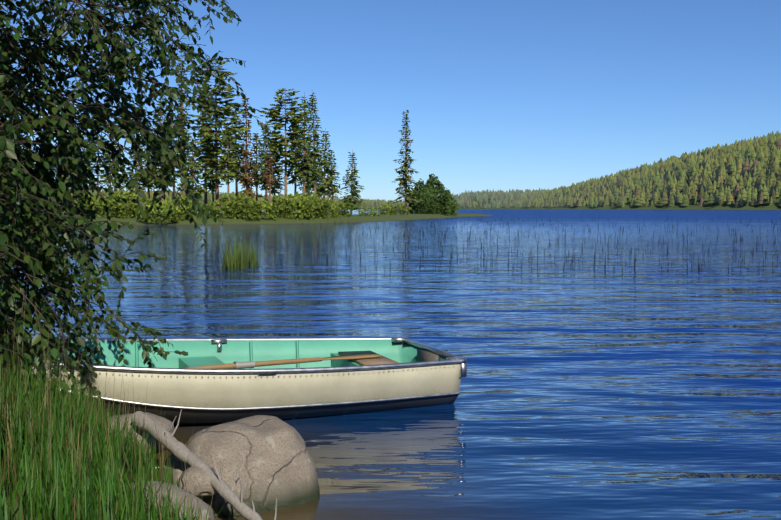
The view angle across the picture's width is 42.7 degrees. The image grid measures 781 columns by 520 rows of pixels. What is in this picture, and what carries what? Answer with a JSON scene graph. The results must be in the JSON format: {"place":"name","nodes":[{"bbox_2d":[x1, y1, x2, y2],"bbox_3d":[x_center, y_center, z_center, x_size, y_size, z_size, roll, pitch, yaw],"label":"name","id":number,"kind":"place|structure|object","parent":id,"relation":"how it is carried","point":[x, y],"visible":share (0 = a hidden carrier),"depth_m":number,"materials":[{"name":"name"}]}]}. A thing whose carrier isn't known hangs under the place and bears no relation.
{"place":"outdoors","nodes":[
{"label":"outdoors","id":0,"kind":"place"},
{"bbox_2d":[0,0,780,201],"label":"sky","id":1,"kind":"structure","parent":0,"point":[504,95],"materials":[{"name":"blue"}]},
{"bbox_2d":[2,209,780,519],"bbox_3d":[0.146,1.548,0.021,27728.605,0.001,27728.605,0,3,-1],"label":"lake water","id":2,"kind":"structure","parent":0,"point":[645,388],"depth_m":12.08,"materials":[{"name":"blue liquid"}]},
{"bbox_2d":[0,337,466,424],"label":"rowboat","id":3,"kind":"object","parent":2,"relation":"on","point":[215,380],"visible":0.79,"depth_m":7.39,"materials":[{"name":"beige paint"}]},
{"bbox_2d":[169,216,780,272],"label":"lake reeds","id":4,"kind":"object","parent":2,"relation":"on","point":[232,262],"visible":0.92,"depth_m":29.88,"materials":[{"name":"green plant"}]},
{"bbox_2d":[2,172,780,519],"bbox_3d":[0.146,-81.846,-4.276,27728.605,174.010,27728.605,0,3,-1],"label":"ground","id":5,"kind":"structure","parent":0,"point":[356,218],"depth_m":136.44,"materials":[{"name":"green plant"}]},
{"bbox_2d":[0,286,239,519],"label":"bank grass","id":6,"kind":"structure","parent":5,"relation":"on","point":[47,428],"depth_m":4.12,"materials":[{"name":"green plant"}]},
{"bbox_2d":[0,0,274,411],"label":"alder bush","id":7,"kind":"object","parent":5,"relation":"on","point":[28,237],"visible":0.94,"depth_m":6.42,"materials":[{"name":"green plant"}]},
{"bbox_2d":[107,412,173,453],"bbox_3d":[-1.418,0.956,5.523,0.421,0.219,0.356,0,3,-1],"label":"rock","id":8,"kind":"object","parent":5,"relation":"on","point":[167,422],"visible":0.17,"depth_m":5.41,"materials":[{"name":"stone"}]},
{"bbox_2d":[123,481,214,519],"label":"boulder","id":9,"kind":"object","parent":5,"relation":"on","point":[181,491],"visible":0.23,"depth_m":4.37,"materials":[{"name":"stone"}]},
{"bbox_2d":[178,466,217,496],"bbox_3d":[-0.949,1.087,4.935,0.214,0.133,0.180,0,3,-1],"label":"small rock","id":10,"kind":"object","parent":5,"relation":"on","point":[197,478],"visible":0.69,"depth_m":4.86,"materials":[{"name":"stone"}]},
{"bbox_2d":[131,409,276,519],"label":"driftwood log","id":11,"kind":"object","parent":5,"relation":"on","point":[173,445],"visible":0.9,"depth_m":4.97,"materials":[{"name":"grey wood"}]},
{"bbox_2d":[163,415,319,517],"bbox_3d":[-0.826,1.213,5.378,0.836,0.684,0.725,-10,11,-25],"label":"boulder","id":12,"kind":"object","parent":5,"relation":"on","point":[279,464],"visible":0.67,"depth_m":5.19,"materials":[{"name":"stone"}]},
{"bbox_2d":[24,53,460,222],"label":"trees","id":13,"kind":"object","parent":5,"relation":"on","point":[426,198],"visible":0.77,"depth_m":111.32,"materials":[{"name":"green plant"}]},
{"bbox_2d":[36,130,780,208],"bbox_3d":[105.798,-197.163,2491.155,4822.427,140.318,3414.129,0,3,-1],"label":"forest trees","id":14,"kind":"object","parent":5,"relation":"on","point":[757,160],"visible":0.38,"depth_m":1346.65,"materials":[{"name":"green plant"}]}
]}

